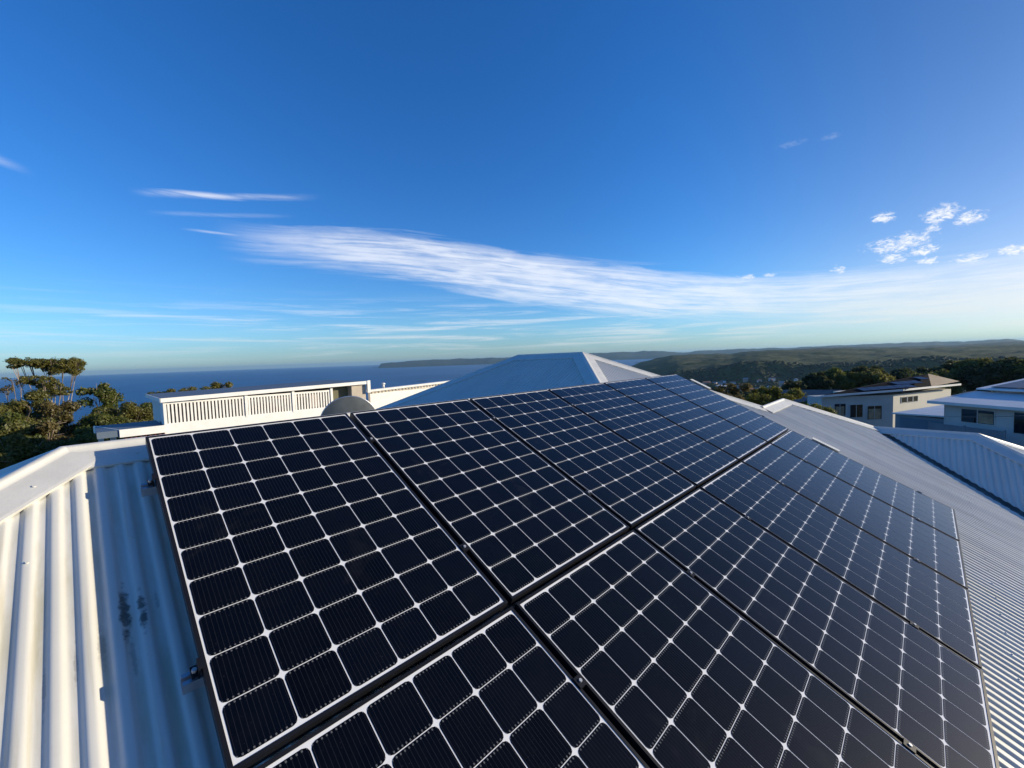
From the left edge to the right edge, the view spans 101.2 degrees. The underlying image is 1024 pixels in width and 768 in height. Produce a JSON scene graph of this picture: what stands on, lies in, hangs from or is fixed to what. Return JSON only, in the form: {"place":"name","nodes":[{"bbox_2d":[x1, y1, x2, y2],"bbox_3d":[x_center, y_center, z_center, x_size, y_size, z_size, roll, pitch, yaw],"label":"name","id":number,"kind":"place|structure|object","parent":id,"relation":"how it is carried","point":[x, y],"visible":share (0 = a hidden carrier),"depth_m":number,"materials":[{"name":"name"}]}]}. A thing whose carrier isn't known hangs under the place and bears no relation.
{"place":"outdoors","nodes":[
{"label":"outdoors","id":0,"kind":"place"},
{"bbox_2d":[0,359,651,425],"bbox_3d":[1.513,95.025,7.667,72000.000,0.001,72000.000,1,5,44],"label":"sea","id":1,"kind":"structure","parent":0,"point":[137,387],"depth_m":3744.74,"materials":[{"name":"liquid"}]},
{"bbox_2d":[0,0,1023,378],"label":"sky","id":2,"kind":"structure","parent":0,"point":[186,185],"materials":[{"name":"blue"}]},
{"bbox_2d":[348,345,1023,391],"bbox_3d":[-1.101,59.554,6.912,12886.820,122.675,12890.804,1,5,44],"label":"terrain","id":3,"kind":"structure","parent":0,"point":[663,366],"depth_m":1461.32,"materials":[{"name":"green plant"}]},
{"bbox_2d":[0,453,15,468],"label":"shrub","id":4,"kind":"object","parent":3,"relation":"on","point":[5,460],"visible":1,"depth_m":9.71,"materials":[{"name":"green plant"}]},
{"bbox_2d":[0,377,27,401],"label":"gum tree","id":5,"kind":"object","parent":3,"relation":"on","point":[11,388],"visible":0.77,"depth_m":23.04,"materials":[{"name":"green plant"}]},
{"bbox_2d":[0,411,46,451],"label":"shrub","id":6,"kind":"object","parent":3,"relation":"on","point":[14,417],"visible":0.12,"depth_m":12.61,"materials":[{"name":"green plant"}]},
{"bbox_2d":[0,421,58,469],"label":"shrub","id":7,"kind":"object","parent":3,"relation":"on","point":[13,439],"visible":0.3,"depth_m":11.61,"materials":[{"name":"green plant"}]},
{"bbox_2d":[0,389,59,417],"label":"shrub","id":8,"kind":"object","parent":3,"relation":"on","point":[35,398],"visible":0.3,"depth_m":17.13,"materials":[{"name":"green plant"}]},
{"bbox_2d":[0,405,61,452],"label":"tree","id":9,"kind":"object","parent":3,"relation":"on","point":[30,420],"visible":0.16,"depth_m":14.61,"materials":[{"name":"green plant"}]},
{"bbox_2d":[3,356,86,403],"bbox_3d":[-23.233,3.702,21.450,2.621,10.348,2.886,1,5,44],"label":"gum tree","id":10,"kind":"object","parent":3,"relation":"on","point":[73,366],"visible":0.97,"depth_m":21.09,"materials":[{"name":"green plant"}]},
{"bbox_2d":[20,410,96,452],"bbox_3d":[-15.399,4.299,14.047,2.614,6.818,2.826,1,5,44],"label":"shrub","id":11,"kind":"object","parent":3,"relation":"on","point":[48,427],"visible":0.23,"depth_m":14.07,"materials":[{"name":"green plant"}]},
{"bbox_2d":[26,400,92,436],"bbox_3d":[-18.477,4.369,17.417,3.731,7.620,3.396,1,5,44],"label":"gum tree","id":12,"kind":"object","parent":3,"relation":"on","point":[49,409],"visible":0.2,"depth_m":17.17,"materials":[{"name":"green plant"}]},
{"bbox_2d":[49,424,108,446],"bbox_3d":[-13.632,4.369,13.348,1.850,6.120,2.351,-4,4,-26],"label":"bush","id":13,"kind":"object","parent":3,"relation":"on","point":[83,435],"visible":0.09,"depth_m":12.84,"materials":[{"name":"green plant"}]},
{"bbox_2d":[73,382,124,413],"bbox_3d":[-23.505,4.530,24.515,1.650,9.343,2.178,0,4,30],"label":"gum tree","id":14,"kind":"object","parent":3,"relation":"on","point":[105,394],"visible":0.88,"depth_m":24.06,"materials":[{"name":"green plant"}]},
{"bbox_2d":[73,409,131,430],"bbox_3d":[-17.042,4.498,17.731,2.320,7.016,3.031,-2,3,-2],"label":"gum tree","id":15,"kind":"object","parent":3,"relation":"on","point":[101,419],"visible":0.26,"depth_m":17.27,"materials":[{"name":"green plant"}]},
{"bbox_2d":[91,400,153,422],"bbox_3d":[-18.527,4.486,20.400,2.554,7.523,2.716,-2,3,-1],"label":"shrub","id":16,"kind":"object","parent":3,"relation":"on","point":[130,410],"visible":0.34,"depth_m":20.12,"materials":[{"name":"green plant"}]},
{"bbox_2d":[131,402,152,419],"bbox_3d":[-19.366,4.674,22.328,2.642,7.479,2.895,0,4,27],"label":"shrub","id":17,"kind":"object","parent":3,"relation":"on","point":[149,406],"visible":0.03,"depth_m":21.72,"materials":[{"name":"green plant"}]},
{"bbox_2d":[147,388,175,393],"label":"coastal tree","id":18,"kind":"object","parent":3,"relation":"on","point":[170,390],"visible":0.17,"depth_m":32.29,"materials":[{"name":"green plant"}]},
{"bbox_2d":[178,386,198,391],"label":"coastal tree","id":19,"kind":"object","parent":3,"relation":"on","point":[186,389],"visible":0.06,"depth_m":33.26,"materials":[{"name":"green plant"}]},
{"bbox_2d":[199,382,232,389],"bbox_3d":[-22.842,4.832,33.066,2.696,10.148,2.572,1,5,44],"label":"coastal tree","id":20,"kind":"object","parent":3,"relation":"on","point":[216,385],"visible":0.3,"depth_m":32.63,"materials":[{"name":"green plant"}]},
{"bbox_2d":[93,380,370,441],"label":"white building","id":21,"kind":"structure","parent":3,"relation":"on","point":[182,411],"depth_m":11.31,"materials":[{"name":"white painted wood"},{"name":"blue grey metal"},{"name":"cream paint"}]},
{"bbox_2d":[368,380,449,408],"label":"parapet building","id":22,"kind":"structure","parent":3,"relation":"on","point":[380,397],"depth_m":15.81,"materials":[{"name":"beige paint"}]},
{"bbox_2d":[0,352,1023,767],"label":"house","id":23,"kind":"structure","parent":3,"relation":"on","point":[98,654],"depth_m":1.65,"materials":[{"name":"paint"}]},
{"bbox_2d":[141,481,157,496],"bbox_3d":[0.524,0.265,4.030,6.149,0.093,0.094,-5,31,-45],"label":"mounting rail","id":24,"kind":"object","parent":23,"relation":"on","point":[146,490],"visible":0.05,"depth_m":1.82,"materials":[{"name":"metal"}]},
{"bbox_2d":[147,473,157,486],"bbox_3d":[-1.562,0.419,1.828,0.034,0.045,0.038,-5,31,-45],"label":"end clamp","id":25,"kind":"object","parent":24,"relation":"on","point":[150,482],"visible":1,"depth_m":1.82,"materials":[{"name":"black metal"}]},
{"bbox_2d":[145,413,507,767],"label":"solar panel","id":26,"kind":"object","parent":24,"relation":"on","point":[327,568],"visible":1,"depth_m":1.65,"materials":[{"name":"black glass"}]},
{"bbox_2d":[367,437,375,444],"bbox_3d":[-0.853,0.346,2.545,0.038,0.044,0.040,-5,31,-45],"label":"clamp","id":27,"kind":"object","parent":24,"relation":"attached to","point":[372,439],"visible":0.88,"depth_m":2.54,"materials":[{"name":"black metal"}]},
{"bbox_2d":[350,399,629,605],"bbox_3d":[-0.187,0.533,2.621,0.989,0.040,1.610,-5,31,-45],"label":"solar panel","id":28,"kind":"object","parent":24,"relation":"on","point":[519,518],"visible":0.99,"depth_m":2.44,"materials":[{"name":"black glass"}]},
{"bbox_2d":[470,389,695,530],"bbox_3d":[0.524,0.465,3.344,0.989,0.040,1.610,-5,31,-45],"label":"solar panel","id":29,"kind":"object","parent":24,"relation":"on","point":[630,485],"visible":0.98,"depth_m":3.20,"materials":[{"name":"blue glass"}]},
{"bbox_2d":[645,374,788,444],"bbox_3d":[2.655,0.262,5.512,0.989,0.040,1.610,-5,31,-45],"label":"solar panel","id":30,"kind":"object","parent":24,"relation":"on","point":[754,423],"visible":1,"depth_m":5.42,"materials":[{"name":"glass"}]},
{"bbox_2d":[180,669,203,694],"bbox_3d":[1.151,0.693,3.453,6.149,0.093,0.094,-5,31,-45],"label":"mounting rail","id":31,"kind":"object","parent":23,"relation":"on","point":[188,683],"visible":0.03,"depth_m":1.25,"materials":[{"name":"metal"}]},
{"bbox_2d":[189,655,205,679],"bbox_3d":[-0.935,0.847,1.251,0.034,0.045,0.038,-5,31,-45],"label":"end clamp","id":32,"kind":"object","parent":31,"relation":"on","point":[197,667],"visible":1,"depth_m":1.24,"materials":[{"name":"black metal"}]},
{"bbox_2d":[459,543,469,552],"bbox_3d":[-0.226,0.774,1.968,0.038,0.044,0.040,-5,31,-45],"label":"clamp","id":33,"kind":"object","parent":31,"relation":"attached to","point":[465,547],"visible":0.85,"depth_m":1.96,"materials":[{"name":"black metal"}]},
{"bbox_2d":[548,383,737,488],"bbox_3d":[1.234,0.397,4.067,0.989,0.040,1.610,-5,31,-45],"label":"solar panel","id":34,"kind":"object","parent":31,"relation":"on","point":[690,457],"visible":0.98,"depth_m":3.94,"materials":[{"name":"blue glass"}]},
{"bbox_2d":[604,378,766,462],"bbox_3d":[1.944,0.330,4.789,0.989,0.040,1.610,-5,31,-45],"label":"solar panel","id":35,"kind":"object","parent":31,"relation":"on","point":[733,440],"visible":1,"depth_m":4.68,"materials":[{"name":"blue glass"}]},
{"bbox_2d":[321,396,374,415],"bbox_3d":[-1.804,0.568,4.790,0.517,0.898,0.550,-1,3,9],"label":"satellite dish","id":36,"kind":"object","parent":23,"relation":"on","point":[346,404],"visible":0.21,"depth_m":4.60,"materials":[{"name":"metal"}]},
{"bbox_2d":[690,379,710,389],"bbox_3d":[2.763,0.022,6.197,0.298,0.188,0.085,1,5,44],"label":"ridge cap","id":37,"kind":"object","parent":23,"relation":"attached to","point":[702,385],"visible":0.55,"depth_m":6.19,"materials":[{"name":"paint"}]},
{"bbox_3d":[2.249,1.442,2.444,6.149,0.093,0.094,-5,31,-45],"label":"mounting rail","id":38,"kind":"object","parent":23,"relation":"on","visible":0},
{"bbox_2d":[257,606,649,767],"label":"solar panel","id":39,"kind":"object","parent":38,"relation":"on","point":[503,689],"visible":1,"depth_m":1.34,"materials":[{"name":"black glass"}]},
{"bbox_2d":[514,530,933,767],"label":"solar panel","id":40,"kind":"object","parent":38,"relation":"on","point":[673,664],"visible":1,"depth_m":1.70,"materials":[{"name":"black glass"}]},
{"bbox_2d":[634,488,999,767],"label":"solar panel","id":41,"kind":"object","parent":38,"relation":"on","point":[896,676],"visible":1,"depth_m":2.18,"materials":[{"name":"glass"}]},
{"bbox_2d":[700,461,981,668],"bbox_3d":[2.308,1.130,3.079,0.989,0.040,1.610,-5,31,-45],"label":"solar panel","id":42,"kind":"object","parent":38,"relation":"on","point":[933,604],"visible":0.97,"depth_m":2.93,"materials":[{"name":"blue glass"}]},
{"bbox_2d":[742,443,967,589],"bbox_3d":[3.019,1.063,3.802,0.989,0.040,1.610,-5,31,-45],"label":"solar panel","id":43,"kind":"object","parent":38,"relation":"on","point":[932,548],"visible":0.99,"depth_m":3.68,"materials":[{"name":"glass"}]},
{"bbox_2d":[771,430,959,540],"bbox_3d":[3.729,0.995,4.524,0.989,0.040,1.610,-5,31,-45],"label":"solar panel","id":44,"kind":"object","parent":38,"relation":"on","point":[929,511],"visible":0.98,"depth_m":4.42,"materials":[{"name":"blue glass"}]},
{"bbox_2d":[901,738,915,753],"bbox_3d":[1.582,1.455,1.682,0.038,0.044,0.040,-5,31,-45],"label":"clamp","id":45,"kind":"object","parent":38,"relation":"attached to","point":[908,744],"visible":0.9,"depth_m":1.67,"materials":[{"name":"silver metal"}]},
{"bbox_2d":[909,620,918,628],"bbox_3d":[2.292,1.388,2.405,0.038,0.044,0.040,-5,31,-45],"label":"clamp","id":46,"kind":"object","parent":38,"relation":"attached to","point":[914,624],"visible":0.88,"depth_m":2.40,"materials":[{"name":"silver metal"}]},
{"bbox_3d":[1.621,1.014,3.021,6.149,0.093,0.094,-5,31,-45],"label":"mounting rail","id":47,"kind":"object","parent":23,"relation":"on","visible":0},
{"bbox_2d":[573,673,587,688],"bbox_3d":[0.244,1.095,1.537,0.038,0.044,0.040,-5,31,-45],"label":"clamp","id":48,"kind":"object","parent":47,"relation":"attached to","point":[581,682],"visible":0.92,"depth_m":1.53,"materials":[{"name":"black metal"}]},
{"bbox_2d":[686,569,695,576],"bbox_3d":[0.955,1.027,2.259,0.038,0.044,0.040,-5,31,-45],"label":"clamp","id":49,"kind":"object","parent":47,"relation":"attached to","point":[690,572],"visible":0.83,"depth_m":2.25,"materials":[{"name":"black metal"}]},
{"bbox_2d":[812,437,839,452],"bbox_3d":[3.858,0.770,5.191,0.298,0.188,0.085,1,5,44],"label":"cover strip","id":50,"kind":"object","parent":47,"relation":"attached to","point":[826,445],"visible":0.55,"depth_m":5.19,"materials":[{"name":"paint"}]},
{"bbox_2d":[713,383,752,399],"bbox_3d":[12.263,3.414,23.684,2.176,7.104,2.468,1,5,44],"label":"bushy tree","id":51,"kind":"object","parent":3,"relation":"on","point":[732,388],"visible":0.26,"depth_m":23.29,"materials":[{"name":"green plant"}]},
{"bbox_2d":[743,388,758,400],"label":"bushy tree","id":52,"kind":"object","parent":3,"relation":"on","point":[754,389],"visible":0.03,"depth_m":23.22,"materials":[{"name":"green plant"}]},
{"bbox_2d":[743,385,807,405],"bbox_3d":[12.821,3.475,20.819,2.767,6.878,2.478,1,5,44],"label":"bushy tree","id":53,"kind":"object","parent":3,"relation":"on","point":[774,391],"visible":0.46,"depth_m":20.39,"materials":[{"name":"green plant"}]},
{"bbox_2d":[781,380,807,389],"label":"valley tree","id":54,"kind":"object","parent":3,"relation":"on","point":[790,384],"visible":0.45,"depth_m":94.56,"materials":[{"name":"green plant"}]},
{"bbox_2d":[781,390,841,402],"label":"cottage","id":55,"kind":"structure","parent":3,"relation":"on","point":[815,392],"depth_m":72.50,"materials":[{"name":"grey metal"}]},
{"bbox_2d":[801,371,834,389],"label":"valley tree","id":56,"kind":"object","parent":3,"relation":"on","point":[812,381],"visible":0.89,"depth_m":95.36,"materials":[{"name":"green plant"}]},
{"bbox_2d":[804,402,836,413],"bbox_3d":[15.119,3.959,21.173,2.130,6.114,2.128,-3,4,-15],"label":"bushy tree","id":57,"kind":"object","parent":3,"relation":"on","point":[828,409],"visible":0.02,"depth_m":20.74,"materials":[{"name":"green plant"}]},
{"bbox_2d":[813,367,858,390],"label":"valley tree","id":58,"kind":"object","parent":3,"relation":"on","point":[842,380],"visible":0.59,"depth_m":96.66,"materials":[{"name":"green plant"}]},
{"bbox_2d":[667,355,1023,396],"bbox_3d":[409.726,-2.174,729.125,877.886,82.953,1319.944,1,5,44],"label":"forest canopy","id":59,"kind":"object","parent":3,"relation":"on","point":[701,379],"visible":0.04,"depth_m":1063.09,"materials":[{"name":"green plant"}]},
{"bbox_2d":[831,365,890,389],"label":"valley tree","id":60,"kind":"object","parent":3,"relation":"on","point":[860,369],"visible":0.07,"depth_m":99.06,"materials":[{"name":"green plant"}]},
{"bbox_2d":[847,368,895,387],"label":"valley tree","id":61,"kind":"object","parent":3,"relation":"on","point":[864,378],"visible":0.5,"depth_m":95.08,"materials":[{"name":"green plant"}]},
{"bbox_2d":[807,374,960,426],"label":"dark roof house","id":62,"kind":"structure","parent":3,"relation":"on","point":[875,407],"depth_m":52.24,"materials":[{"name":"white paint"}]},
{"bbox_2d":[834,403,845,415],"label":"window","id":63,"kind":"structure","parent":62,"relation":"in","point":[840,408],"depth_m":52.08,"materials":[{"name":"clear glass"}]},
{"bbox_2d":[849,404,862,417],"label":"window","id":64,"kind":"structure","parent":62,"relation":"in","point":[855,410],"depth_m":52.12,"materials":[{"name":"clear glass"}]},
{"bbox_2d":[856,388,870,390],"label":"distant solar panel","id":65,"kind":"object","parent":62,"relation":"on","point":[864,389],"visible":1,"depth_m":51.98,"materials":[{"name":"blue glass"}]},
{"bbox_2d":[865,387,881,389],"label":"distant solar panel","id":66,"kind":"object","parent":62,"relation":"on","point":[872,388],"visible":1,"depth_m":52.09,"materials":[{"name":"blue glass"}]},
{"bbox_2d":[867,405,881,419],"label":"window","id":67,"kind":"structure","parent":62,"relation":"in","point":[874,412],"depth_m":52.15,"materials":[{"name":"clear glass"}]},
{"bbox_2d":[875,386,889,389],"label":"distant solar panel","id":68,"kind":"object","parent":62,"relation":"on","point":[881,387],"visible":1,"depth_m":52.14,"materials":[{"name":"blue glass"}]},
{"bbox_2d":[891,385,908,387],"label":"distant solar panel","id":69,"kind":"object","parent":62,"relation":"on","point":[899,386],"visible":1,"depth_m":52.09,"materials":[{"name":"blue glass"}]},
{"bbox_2d":[901,396,906,402],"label":"window","id":70,"kind":"structure","parent":62,"relation":"in","point":[903,399],"depth_m":52.85,"materials":[{"name":"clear glass"}]},
{"bbox_2d":[899,381,914,383],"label":"distant solar panel","id":71,"kind":"object","parent":62,"relation":"on","point":[906,382],"visible":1,"depth_m":53.43,"materials":[{"name":"blue glass"}]},
{"bbox_2d":[902,384,917,387],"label":"distant solar panel","id":72,"kind":"object","parent":62,"relation":"on","point":[908,385],"visible":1,"depth_m":52.13,"materials":[{"name":"blue glass"}]},
{"bbox_2d":[907,396,912,402],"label":"window","id":73,"kind":"structure","parent":62,"relation":"in","point":[909,398],"depth_m":53.25,"materials":[{"name":"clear glass"}]},
{"bbox_2d":[913,395,917,401],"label":"window","id":74,"kind":"structure","parent":62,"relation":"in","point":[915,398],"depth_m":53.68,"materials":[{"name":"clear glass"}]},
{"bbox_2d":[889,367,916,379],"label":"valley tree","id":75,"kind":"object","parent":3,"relation":"on","point":[901,373],"visible":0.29,"depth_m":106.74,"materials":[{"name":"green plant"}]},
{"bbox_2d":[911,372,949,388],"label":"valley tree","id":76,"kind":"object","parent":3,"relation":"on","point":[916,374],"visible":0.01,"depth_m":99.52,"materials":[{"name":"green plant"}]},
{"bbox_2d":[915,360,965,388],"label":"valley tree","id":77,"kind":"object","parent":3,"relation":"on","point":[948,365],"visible":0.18,"depth_m":117.49,"materials":[{"name":"green plant"}]},
{"bbox_2d":[929,369,962,393],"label":"valley tree","id":78,"kind":"object","parent":3,"relation":"on","point":[947,374],"visible":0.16,"depth_m":106.35,"materials":[{"name":"green plant"}]},
{"bbox_2d":[928,421,1005,440],"bbox_3d":[34.302,5.484,31.935,0.100,4.700,4.600,-3,3,-12],"label":"metal fence","id":79,"kind":"object","parent":3,"relation":"on","point":[999,435],"visible":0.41,"depth_m":31.60,"materials":[{"name":"metal"}]},
{"bbox_2d":[927,379,1023,446],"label":"skillion house","id":80,"kind":"structure","parent":3,"relation":"on","point":[978,409],"depth_m":32.91,"materials":[{"name":"metal"}]},
{"bbox_2d":[960,408,995,425],"bbox_3d":[36.467,2.556,32.947,0.070,1.150,2.100,-3,3,-12],"label":"window","id":81,"kind":"structure","parent":80,"relation":"in","point":[975,416],"depth_m":32.90,"materials":[{"name":"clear glass"}]},
{"bbox_2d":[992,380,1023,387],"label":"rooftop solar panel","id":82,"kind":"object","parent":80,"relation":"on","point":[1018,384],"visible":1,"depth_m":35.09,"materials":[{"name":"blue glass"}]},
{"bbox_2d":[1012,411,1023,434],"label":"window","id":83,"kind":"structure","parent":80,"relation":"in","point":[1018,417],"depth_m":30.69,"materials":[{"name":"black glass"}]},
{"bbox_2d":[949,357,1003,390],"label":"valley tree","id":84,"kind":"object","parent":3,"relation":"on","point":[974,362],"visible":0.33,"depth_m":109.87,"materials":[{"name":"green plant"}]},
{"bbox_2d":[957,356,1023,391],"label":"valley tree","id":85,"kind":"object","parent":3,"relation":"on","point":[973,377],"visible":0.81,"depth_m":103.87,"materials":[{"name":"green plant"}]},
{"bbox_2d":[998,359,1023,381],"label":"valley tree","id":86,"kind":"object","parent":3,"relation":"on","point":[1019,367],"visible":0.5,"depth_m":100.40,"materials":[{"name":"green plant"}]},
{"bbox_2d":[378,339,1023,367],"bbox_3d":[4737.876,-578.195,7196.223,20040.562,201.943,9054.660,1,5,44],"label":"hills","id":87,"kind":"structure","parent":0,"point":[608,356],"depth_m":8866.28,"materials":[{"name":"green plant"}]},
{"bbox_2d":[790,341,1023,349],"bbox_3d":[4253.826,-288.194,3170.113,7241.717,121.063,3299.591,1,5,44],"label":"hills","id":88,"kind":"structure","parent":0,"point":[998,343],"depth_m":3620.49,"materials":[{"name":"green plant"}]},
{"bbox_2d":[892,405,943,429],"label":"garage","id":89,"kind":"structure","parent":0,"point":[919,418],"depth_m":41.71,"materials":[{"name":"metal"}]},
{"bbox_2d":[899,417,943,429],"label":"door","id":90,"kind":"structure","parent":89,"relation":"in","point":[912,423],"depth_m":41.60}
]}

